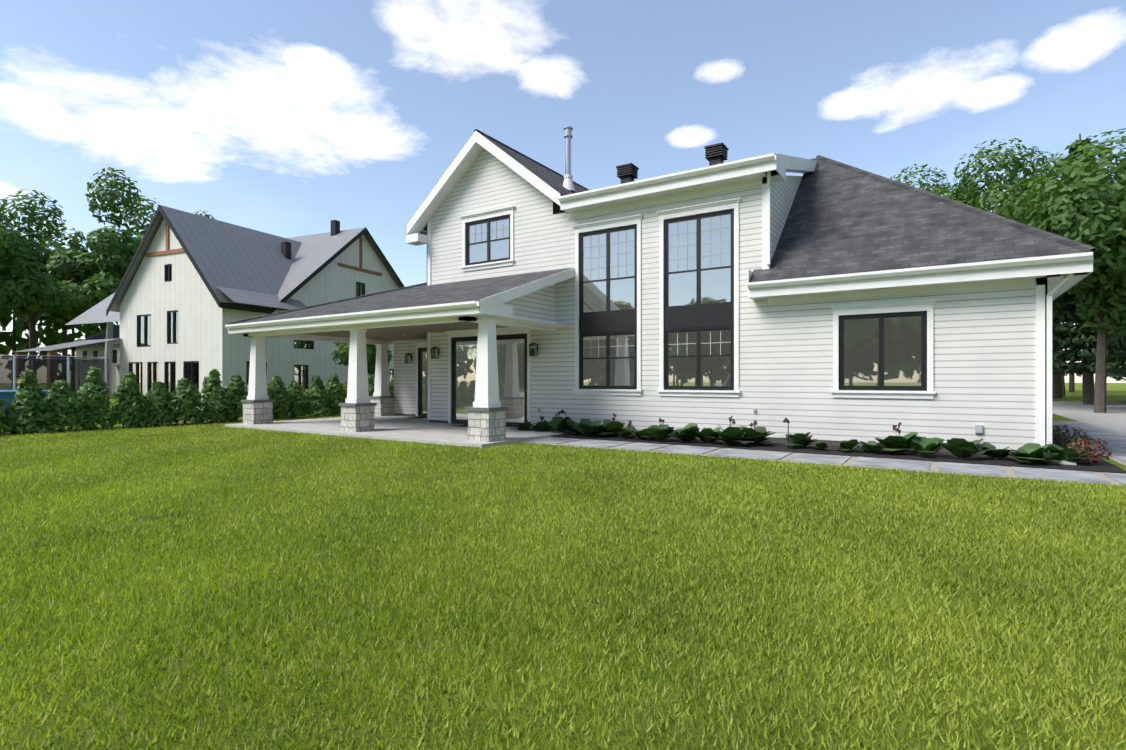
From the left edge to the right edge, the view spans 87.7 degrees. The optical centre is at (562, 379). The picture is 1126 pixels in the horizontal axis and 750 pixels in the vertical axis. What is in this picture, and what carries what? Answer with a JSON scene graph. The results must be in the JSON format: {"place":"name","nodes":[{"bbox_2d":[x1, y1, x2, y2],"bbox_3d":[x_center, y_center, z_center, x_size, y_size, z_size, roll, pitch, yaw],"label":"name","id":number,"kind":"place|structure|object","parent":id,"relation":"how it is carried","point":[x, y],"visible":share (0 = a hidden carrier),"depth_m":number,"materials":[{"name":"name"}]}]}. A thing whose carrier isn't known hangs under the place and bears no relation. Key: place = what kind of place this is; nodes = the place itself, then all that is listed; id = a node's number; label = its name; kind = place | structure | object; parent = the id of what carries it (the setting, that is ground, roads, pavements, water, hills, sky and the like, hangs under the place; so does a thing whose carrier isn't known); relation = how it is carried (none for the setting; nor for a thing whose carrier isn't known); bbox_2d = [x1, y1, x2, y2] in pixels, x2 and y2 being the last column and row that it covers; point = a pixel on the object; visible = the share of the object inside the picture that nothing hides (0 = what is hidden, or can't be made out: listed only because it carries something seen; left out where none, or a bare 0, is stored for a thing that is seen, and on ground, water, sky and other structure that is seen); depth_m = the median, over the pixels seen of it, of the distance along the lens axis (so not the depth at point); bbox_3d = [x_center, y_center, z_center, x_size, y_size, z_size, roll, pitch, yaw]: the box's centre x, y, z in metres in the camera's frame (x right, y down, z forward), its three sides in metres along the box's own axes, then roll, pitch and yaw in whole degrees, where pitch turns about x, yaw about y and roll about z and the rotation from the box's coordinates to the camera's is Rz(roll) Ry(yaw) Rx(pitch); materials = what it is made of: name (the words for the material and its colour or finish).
{"place":"outdoors","nodes":[
{"label":"outdoors","id":0,"kind":"place"},
{"bbox_2d":[15,351,56,405],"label":"neighbour patio posts","id":1,"kind":"object","parent":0,"point":[51,353],"visible":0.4,"depth_m":29.12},
{"bbox_2d":[75,344,119,393],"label":"house walls","id":2,"kind":"structure","parent":0,"point":[80,349],"depth_m":64.20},
{"bbox_2d":[83,350,116,362],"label":"house windows","id":3,"kind":"structure","parent":2,"relation":"in","point":[95,354],"depth_m":63.90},
{"bbox_2d":[116,366,119,393],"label":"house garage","id":4,"kind":"structure","parent":0,"point":[117,375],"depth_m":58.08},
{"bbox_2d":[120,219,221,410],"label":"gable wall","id":5,"kind":"structure","parent":0,"point":[185,293],"depth_m":30.03,"materials":[{"name":"wood"}]},
{"bbox_2d":[129,264,393,397],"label":"window frames","id":6,"kind":"structure","parent":5,"relation":"in","point":[168,329],"depth_m":30.66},
{"bbox_2d":[131,266,392,398],"bbox_3d":[-15.586,-2.421,33.652,5.787,7.450,14.822,0,0,53],"label":"window glass","id":7,"kind":"object","parent":6,"relation":"in","point":[307,343],"depth_m":30.85,"materials":[{"name":"glass"}]},
{"bbox_2d":[146,222,381,275],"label":"neighbour timber accents","id":8,"kind":"object","parent":5,"relation":"attached to","point":[181,250],"visible":0.77,"depth_m":35.18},
{"bbox_2d":[0,383,1125,749],"bbox_3d":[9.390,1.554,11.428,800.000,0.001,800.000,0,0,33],"label":"lawn","id":9,"kind":"structure","parent":0,"point":[1116,391],"depth_m":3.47,"materials":[{"name":"plant"}]},
{"bbox_2d":[0,399,17,433],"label":"cedar hedge","id":10,"kind":"object","parent":9,"relation":"on","point":[3,414],"visible":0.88,"depth_m":16.64,"materials":[{"name":"green plant"}]},
{"bbox_2d":[0,390,49,424],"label":"above ground pool","id":11,"kind":"structure","parent":9,"relation":"on","point":[8,396],"depth_m":19.53,"materials":[{"name":"blue"}]},
{"bbox_2d":[1,370,51,433],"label":"cedar hedge","id":12,"kind":"object","parent":9,"relation":"on","point":[29,393],"visible":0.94,"depth_m":16.95,"materials":[{"name":"green plant"}]},
{"bbox_2d":[0,203,63,318],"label":"tree","id":13,"kind":"object","parent":9,"relation":"on","point":[19,290],"visible":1,"depth_m":48.30,"materials":[{"name":"green plant"}]},
{"bbox_2d":[0,189,81,354],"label":"tree","id":14,"kind":"object","parent":9,"relation":"on","point":[30,220],"visible":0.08,"depth_m":63.69,"materials":[{"name":"green plant"}]},
{"bbox_2d":[10,225,92,355],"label":"tree","id":15,"kind":"object","parent":9,"relation":"on","point":[58,321],"visible":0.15,"depth_m":75.77,"materials":[{"name":"green plant"}]},
{"bbox_2d":[0,355,109,409],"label":"net","id":16,"kind":"object","parent":9,"relation":"on","point":[72,371],"visible":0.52,"depth_m":25.62,"materials":[{"name":"silver metal"}]},
{"bbox_2d":[0,236,125,355],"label":"forest trees","id":17,"kind":"object","parent":9,"relation":"on","point":[20,325],"visible":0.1,"depth_m":81.33,"materials":[{"name":"green plant"}]},
{"bbox_2d":[31,379,95,431],"bbox_3d":[-15.287,0.769,17.897,1.677,1.616,1.587,0,0,33],"label":"cedar hedge","id":18,"kind":"object","parent":9,"relation":"on","point":[63,401],"visible":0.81,"depth_m":17.65,"materials":[{"name":"green plant"}]},
{"bbox_2d":[14,338,120,351],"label":"porch roof","id":19,"kind":"structure","parent":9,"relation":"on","point":[65,345],"depth_m":30.83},
{"bbox_2d":[38,167,143,394],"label":"tree","id":20,"kind":"object","parent":9,"relation":"on","point":[98,273],"visible":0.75,"depth_m":57.25,"materials":[{"name":"green plant"}]},
{"bbox_2d":[69,366,115,428],"bbox_3d":[-14.926,0.573,18.620,1.186,2.022,1.150,0,0,33],"label":"cedar hedge","id":21,"kind":"object","parent":9,"relation":"on","point":[95,401],"visible":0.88,"depth_m":18.48,"materials":[{"name":"green plant"}]},
{"bbox_2d":[84,325,119,365],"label":"house roof","id":22,"kind":"structure","parent":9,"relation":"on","point":[116,334],"depth_m":66.57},
{"bbox_2d":[81,195,161,254],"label":"tree","id":23,"kind":"object","parent":9,"relation":"on","point":[137,227],"visible":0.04,"depth_m":79.50,"materials":[{"name":"green plant"}]},
{"bbox_2d":[107,371,152,427],"bbox_3d":[-14.332,0.649,19.402,1.279,1.917,1.345,0,0,33],"label":"cedar hedge","id":24,"kind":"object","parent":9,"relation":"on","point":[130,394],"visible":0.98,"depth_m":19.18,"materials":[{"name":"green plant"}]},
{"bbox_2d":[131,381,180,425],"bbox_3d":[-13.928,0.823,20.102,1.510,1.578,1.450,0,0,33],"label":"cedar hedge","id":25,"kind":"object","parent":9,"relation":"on","point":[159,412],"visible":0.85,"depth_m":19.90,"materials":[{"name":"green plant"}]},
{"bbox_2d":[145,310,183,396],"bbox_3d":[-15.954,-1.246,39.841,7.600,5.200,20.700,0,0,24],"label":"window frame","id":26,"kind":"object","parent":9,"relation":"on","point":[164,372],"depth_m":31.01,"materials":[{"name":"grey"}]},
{"bbox_2d":[163,378,209,423],"bbox_3d":[-13.357,0.755,20.714,1.537,1.649,1.483,0,0,33],"label":"cedar hedge","id":27,"kind":"object","parent":9,"relation":"on","point":[187,403],"visible":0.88,"depth_m":20.47,"materials":[{"name":"green plant"}]},
{"bbox_2d":[196,369,233,422],"bbox_3d":[-12.806,0.603,21.556,1.402,2.041,1.422,0,0,33],"label":"cedar hedge","id":28,"kind":"object","parent":9,"relation":"on","point":[211,388],"visible":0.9,"depth_m":21.27,"materials":[{"name":"green plant"}]},
{"bbox_2d":[219,374,246,420],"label":"cedar hedge","id":29,"kind":"object","parent":9,"relation":"on","point":[236,390],"visible":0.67,"depth_m":22.16,"materials":[{"name":"green plant"}]},
{"bbox_2d":[239,387,277,417],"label":"cedar hedge","id":30,"kind":"object","parent":9,"relation":"on","point":[270,396],"visible":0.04,"depth_m":22.91,"materials":[{"name":"green plant"}]},
{"bbox_2d":[267,376,296,418],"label":"cedar hedge","id":31,"kind":"object","parent":9,"relation":"on","point":[275,386],"visible":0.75,"depth_m":23.40,"materials":[{"name":"green plant"}]},
{"bbox_2d":[280,380,311,417],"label":"cedar hedge","id":32,"kind":"object","parent":9,"relation":"on","point":[294,389],"visible":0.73,"depth_m":24.20,"materials":[{"name":"green plant"}]},
{"bbox_2d":[222,234,398,407],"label":"neighbour wall","id":33,"kind":"structure","parent":9,"relation":"on","point":[332,281],"depth_m":33.73,"materials":[{"name":"wood"}]},
{"bbox_2d":[65,227,401,324],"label":"neighbour roof","id":34,"kind":"structure","parent":33,"relation":"on","point":[315,252],"depth_m":35.36,"materials":[{"name":"metal"}]},
{"bbox_2d":[110,205,301,311],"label":"neighbour roof","id":35,"kind":"structure","parent":34,"relation":"on","point":[227,255],"depth_m":31.20,"materials":[{"name":"metal"}]},
{"bbox_2d":[106,205,404,315],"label":"neighbour fascia","id":36,"kind":"structure","parent":34,"relation":"attached to","point":[286,297],"depth_m":30.46,"materials":[{"name":"grey metal"}]},
{"bbox_2d":[281,220,339,258],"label":"neighbour roof vents","id":37,"kind":"object","parent":34,"relation":"on","point":[286,246],"visible":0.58,"depth_m":35.34,"materials":[{"name":"grey metal"}]},
{"bbox_2d":[299,374,334,415],"bbox_3d":[-10.562,0.675,25.127,1.501,1.842,1.522,0,0,33],"label":"cedar hedge","id":38,"kind":"object","parent":9,"relation":"on","point":[316,390],"visible":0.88,"depth_m":24.90,"materials":[{"name":"green plant"}]},
{"bbox_2d":[322,373,346,415],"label":"cedar hedge","id":39,"kind":"object","parent":9,"relation":"on","point":[335,389],"visible":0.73,"depth_m":25.73,"materials":[{"name":"green plant"}]},
{"bbox_2d":[330,342,392,376],"bbox_3d":[-10.609,-0.876,30.470,3.748,4.861,3.473,0,0,33],"label":"young maple tree","id":40,"kind":"object","parent":9,"relation":"on","point":[343,352],"visible":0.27,"depth_m":29.64,"materials":[{"name":"green plant"}]},
{"bbox_2d":[368,374,374,395],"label":"cedar hedge","id":41,"kind":"object","parent":9,"relation":"on","point":[371,384],"visible":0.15,"depth_m":27.32,"materials":[{"name":"green plant"}]},
{"bbox_2d":[389,376,393,411],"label":"cedar hedge","id":42,"kind":"object","parent":9,"relation":"on","point":[391,385],"visible":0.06,"depth_m":28.44,"materials":[{"name":"green plant"}]},
{"bbox_2d":[225,415,569,447],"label":"porch slab","id":43,"kind":"structure","parent":9,"relation":"on","point":[404,428],"depth_m":17.17,"materials":[{"name":"concrete"}]},
{"bbox_2d":[243,398,505,441],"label":"porch column stone bases","id":44,"kind":"object","parent":43,"relation":"on","point":[483,426],"visible":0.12,"depth_m":16.84,"materials":[{"name":"stone"}]},
{"bbox_2d":[241,396,507,411],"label":"porch column caps","id":45,"kind":"object","parent":44,"relation":"on","point":[375,404],"visible":0.81,"depth_m":16.77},
{"bbox_2d":[228,131,1092,451],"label":"house trim","id":46,"kind":"structure","parent":9,"relation":"on","point":[488,313],"depth_m":15.24,"materials":[{"name":"wood"}]},
{"bbox_2d":[301,322,507,339],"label":"porch ceiling","id":47,"kind":"structure","parent":46,"relation":"attached to","point":[405,332],"depth_m":20.16,"materials":[{"name":"white"}]},
{"bbox_2d":[405,353,411,362],"bbox_3d":[-6.290,-0.889,23.918,0.210,0.415,0.275,0,0,33],"label":"wall lantern","id":48,"kind":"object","parent":46,"relation":"attached to","point":[408,357],"depth_m":23.84,"materials":[{"name":"black"}]},
{"bbox_2d":[430,347,438,358],"bbox_3d":[-4.393,-0.939,20.188,0.210,0.415,0.275,0,0,33],"label":"wall lantern","id":49,"kind":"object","parent":46,"relation":"attached to","point":[434,352],"depth_m":20.11,"materials":[{"name":"black"}]},
{"bbox_2d":[529,342,537,355],"bbox_3d":[-0.884,-0.939,17.916,0.210,0.415,0.275,0,0,33],"label":"wall lantern","id":50,"kind":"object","parent":46,"relation":"attached to","point":[533,348],"depth_m":17.84,"materials":[{"name":"black"}]},
{"bbox_2d":[563,126,574,192],"bbox_3d":[0.177,-7.412,19.776,0.477,2.160,0.477,0,0,33],"label":"vent pipe","id":51,"kind":"object","parent":46,"relation":"attached to","point":[568,176],"visible":0.88,"depth_m":19.68,"materials":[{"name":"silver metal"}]},
{"bbox_2d":[616,163,638,183],"bbox_3d":[2.041,-6.292,18.569,0.540,0.900,0.540,0,0,33],"label":"roof vent","id":52,"kind":"object","parent":46,"relation":"on","point":[627,173],"visible":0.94,"depth_m":18.41,"materials":[{"name":"grey metal"}]},
{"bbox_2d":[225,153,1092,328],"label":"house gutters","id":53,"kind":"object","parent":46,"relation":"attached to","point":[1075,257],"visible":1,"depth_m":13.88,"materials":[{"name":"metal"}]},
{"bbox_2d":[228,129,1096,324],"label":"house roof shingles","id":54,"kind":"object","parent":46,"relation":"on","point":[842,218],"visible":0.54,"depth_m":14.28,"materials":[{"name":"grey"}]},
{"bbox_2d":[704,142,728,165],"bbox_3d":[4.450,-6.292,17.009,0.540,0.900,0.540,0,0,33],"label":"roof vent","id":55,"kind":"object","parent":46,"relation":"on","point":[715,154],"visible":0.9,"depth_m":16.85,"materials":[{"name":"grey metal"}]},
{"bbox_2d":[550,433,1125,473],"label":"mulch bed","id":56,"kind":"object","parent":9,"relation":"on","point":[1099,466],"visible":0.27,"depth_m":12.05,"materials":[{"name":"soil"}]},
{"bbox_2d":[513,418,535,429],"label":"bed plant","id":57,"kind":"object","parent":56,"relation":"on","point":[526,425],"visible":0.94,"depth_m":17.13,"materials":[{"name":"green plant"}]},
{"bbox_2d":[531,416,551,431],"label":"bed plant","id":58,"kind":"object","parent":56,"relation":"on","point":[540,426],"visible":0.9,"depth_m":16.93,"materials":[{"name":"green plant"}]},
{"bbox_2d":[544,411,576,431],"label":"bed plant","id":59,"kind":"object","parent":56,"relation":"on","point":[556,424],"visible":0.79,"depth_m":16.78,"materials":[{"name":"green plant"}]},
{"bbox_2d":[560,419,581,433],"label":"bed plant","id":60,"kind":"object","parent":56,"relation":"on","point":[571,425],"visible":0.54,"depth_m":16.42,"materials":[{"name":"green plant"}]},
{"bbox_2d":[574,418,605,435],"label":"bed plant","id":61,"kind":"object","parent":56,"relation":"on","point":[588,427],"visible":0.92,"depth_m":15.80,"materials":[{"name":"green plant"}]},
{"bbox_2d":[598,413,624,435],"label":"bed plant","id":62,"kind":"object","parent":56,"relation":"on","point":[613,427],"visible":0.94,"depth_m":15.65,"materials":[{"name":"green plant"}]},
{"bbox_2d":[617,420,639,437],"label":"bed plant","id":63,"kind":"object","parent":56,"relation":"on","point":[627,430],"visible":0.96,"depth_m":15.27,"materials":[{"name":"green plant"}]},
{"bbox_2d":[631,428,653,438],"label":"bed plant","id":64,"kind":"object","parent":56,"relation":"on","point":[641,434],"visible":0.83,"depth_m":14.84,"materials":[{"name":"green plant"}]},
{"bbox_2d":[645,418,674,440],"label":"bed plant","id":65,"kind":"object","parent":56,"relation":"on","point":[661,431],"visible":0.92,"depth_m":14.58,"materials":[{"name":"green plant"}]},
{"bbox_2d":[671,423,698,440],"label":"bed plant","id":66,"kind":"object","parent":56,"relation":"on","point":[688,432],"visible":0.92,"depth_m":14.25,"materials":[{"name":"green plant"}]},
{"bbox_2d":[696,427,721,442],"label":"bed plant","id":67,"kind":"object","parent":56,"relation":"on","point":[704,434],"visible":0.85,"depth_m":14.02,"materials":[{"name":"green plant"}]},
{"bbox_2d":[708,416,752,444],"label":"bed plant","id":68,"kind":"object","parent":56,"relation":"on","point":[731,435],"visible":0.85,"depth_m":13.54,"materials":[{"name":"green plant"}]},
{"bbox_2d":[741,420,775,444],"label":"bed plant","id":69,"kind":"object","parent":56,"relation":"on","point":[757,435],"visible":0.83,"depth_m":13.58,"materials":[{"name":"green plant"}]},
{"bbox_2d":[780,432,818,446],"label":"bed plant","id":70,"kind":"object","parent":56,"relation":"on","point":[799,440],"visible":0.98,"depth_m":13.06,"materials":[{"name":"green plant"}]},
{"bbox_2d":[813,440,828,449],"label":"bed plant","id":71,"kind":"object","parent":56,"relation":"on","point":[820,445],"visible":1,"depth_m":12.60,"materials":[{"name":"green plant"}]},
{"bbox_2d":[834,439,864,451],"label":"bed plant","id":72,"kind":"object","parent":56,"relation":"on","point":[850,445],"visible":0.98,"depth_m":12.32,"materials":[{"name":"green plant"}]},
{"bbox_2d":[856,441,886,452],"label":"bed plant","id":73,"kind":"object","parent":56,"relation":"on","point":[871,446],"visible":0.92,"depth_m":12.16,"materials":[{"name":"green plant"}]},
{"bbox_2d":[875,422,924,452],"bbox_3d":[7.000,1.204,12.223,1.063,0.640,1.046,0,0,4],"label":"bed plant","id":74,"kind":"object","parent":56,"relation":"on","point":[898,444],"visible":0.94,"depth_m":12.05,"materials":[{"name":"green plant"}]},
{"bbox_2d":[910,437,944,454],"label":"bed plant","id":75,"kind":"object","parent":56,"relation":"on","point":[931,445],"visible":0.92,"depth_m":11.71,"materials":[{"name":"green plant"}]},
{"bbox_2d":[939,438,992,457],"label":"bed plant","id":76,"kind":"object","parent":56,"relation":"on","point":[960,447],"visible":1,"depth_m":11.18,"materials":[{"name":"green plant"}]},
{"bbox_2d":[980,442,1011,458],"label":"bed plant","id":77,"kind":"object","parent":56,"relation":"on","point":[997,453],"visible":0.83,"depth_m":11.21,"materials":[{"name":"green plant"}]},
{"bbox_2d":[1007,443,1059,462],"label":"bed plant","id":78,"kind":"object","parent":56,"relation":"on","point":[1031,452],"visible":0.98,"depth_m":10.65,"materials":[{"name":"green plant"}]},
{"bbox_2d":[1052,425,1064,441],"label":"shrub","id":79,"kind":"object","parent":56,"relation":"on","point":[1056,430],"visible":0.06,"depth_m":13.96,"materials":[{"name":"green plant"}]},
{"bbox_2d":[1046,459,1075,464],"bbox_3d":[9.165,1.479,10.860,0.420,0.090,0.700,0,0,33],"label":"downspout splash block","id":80,"kind":"object","parent":56,"relation":"on","point":[1065,462],"depth_m":10.60,"materials":[{"name":"concrete"}]},
{"bbox_2d":[1047,442,1090,460],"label":"bed plant","id":81,"kind":"object","parent":56,"relation":"on","point":[1067,454],"visible":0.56,"depth_m":10.64,"materials":[{"name":"green plant"}]},
{"bbox_2d":[1052,425,1089,447],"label":"shrub","id":82,"kind":"object","parent":56,"relation":"on","point":[1067,431],"visible":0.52,"depth_m":12.90,"materials":[{"name":"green plant"}]},
{"bbox_2d":[1059,434,1094,454],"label":"shrub","id":83,"kind":"object","parent":56,"relation":"on","point":[1069,443],"visible":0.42,"depth_m":11.77,"materials":[{"name":"green plant"}]},
{"bbox_2d":[1066,437,1112,463],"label":"shrub","id":84,"kind":"object","parent":56,"relation":"on","point":[1094,453],"visible":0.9,"depth_m":10.52,"materials":[{"name":"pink plant"}]},
{"bbox_2d":[890,164,951,195],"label":"tree","id":85,"kind":"object","parent":9,"relation":"on","point":[920,182],"visible":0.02,"depth_m":44.65,"materials":[{"name":"green plant"}]},
{"bbox_2d":[926,138,1054,216],"bbox_3d":[27.400,-6.529,36.923,9.343,16.180,8.588,0,0,-9],"label":"tree","id":86,"kind":"object","parent":9,"relation":"on","point":[1003,163],"visible":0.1,"depth_m":35.58,"materials":[{"name":"green plant"}]},
{"bbox_2d":[940,182,1096,391],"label":"forest trees","id":87,"kind":"object","parent":9,"relation":"on","point":[1071,382],"depth_m":73.71,"materials":[{"name":"green plant"}]},
{"bbox_2d":[999,146,1073,314],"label":"tree","id":88,"kind":"object","parent":9,"relation":"on","point":[1043,160],"visible":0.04,"depth_m":44.05,"materials":[{"name":"green plant"}]},
{"bbox_2d":[957,128,1125,412],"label":"tree","id":89,"kind":"object","parent":9,"relation":"on","point":[1098,220],"visible":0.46,"depth_m":25.21,"materials":[{"name":"green plant"}]},
{"bbox_2d":[1017,159,1107,397],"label":"tree","id":90,"kind":"object","parent":9,"relation":"on","point":[1057,386],"visible":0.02,"depth_m":49.63,"materials":[{"name":"green plant"}]},
{"bbox_2d":[1059,175,1068,395],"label":"tree","id":91,"kind":"object","parent":9,"relation":"on","point":[1063,385],"depth_m":57.16,"materials":[{"name":"green plant"}]},
{"bbox_2d":[1052,134,1125,404],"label":"tree","id":92,"kind":"object","parent":9,"relation":"on","point":[1082,341],"visible":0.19,"depth_m":36.46,"materials":[{"name":"green plant"}]},
{"bbox_2d":[0,0,1125,382],"label":"sky","id":93,"kind":"structure","parent":0,"point":[282,118],"materials":[{"name":"blue"}]},
{"bbox_2d":[394,413,1016,453],"bbox_3d":[4.380,1.474,23.011,21.000,0.160,14.000,0,0,33],"label":"foundation","id":94,"kind":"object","parent":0,"point":[781,440],"depth_m":14.17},
{"bbox_2d":[394,148,1035,449],"bbox_3d":[3.320,-3.141,21.374,21.000,9.070,17.900,0,0,33],"label":"exterior wall siding","id":95,"kind":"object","parent":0,"point":[984,357],"visible":0.48,"depth_m":14.51,"materials":[{"name":"wood"}]},
{"bbox_2d":[418,209,926,426],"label":"window frames","id":96,"kind":"structure","parent":95,"relation":"in","point":[698,317],"depth_m":15.73,"materials":[{"name":"metal"}]},
{"bbox_2d":[422,214,920,422],"bbox_3d":[0.992,-1.906,18.188,17.335,6.490,2.100,0,0,33],"label":"window glass","id":97,"kind":"object","parent":96,"relation":"in","point":[902,351],"visible":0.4,"depth_m":15.64,"materials":[{"name":"glass"}]},
{"bbox_2d":[469,215,730,357],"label":"window grilles","id":98,"kind":"object","parent":97,"relation":"attached to","point":[677,234],"depth_m":16.31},
{"bbox_2d":[766,172,1073,443],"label":"house downpipes","id":99,"kind":"object","parent":95,"relation":"attached to","point":[1048,335],"visible":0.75,"depth_m":11.33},
{"bbox_2d":[975,425,982,433],"bbox_3d":[8.493,1.004,11.975,0.130,0.170,0.058,0,0,33],"label":"outlet box","id":100,"kind":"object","parent":95,"relation":"attached to","point":[978,428],"depth_m":11.95,"materials":[{"name":"grey"}]},
{"bbox_2d":[520,421,1125,485],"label":"flagstone path","id":101,"kind":"structure","parent":0,"point":[1117,443],"depth_m":11.53,"materials":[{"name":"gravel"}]},
{"bbox_2d":[1052,401,1125,434],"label":"paver driveway","id":102,"kind":"structure","parent":0,"point":[1113,418],"depth_m":26.06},
{"bbox_2d":[1067,242,1125,336],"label":"tree","id":103,"kind":"object","parent":102,"relation":"on","point":[1110,286],"visible":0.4,"depth_m":26.42,"materials":[{"name":"green plant"}]},
{"bbox_2d":[1106,310,1125,380],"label":"tree","id":104,"kind":"object","parent":102,"relation":"on","point":[1115,358],"visible":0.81,"depth_m":30.75,"materials":[{"name":"green plant"}]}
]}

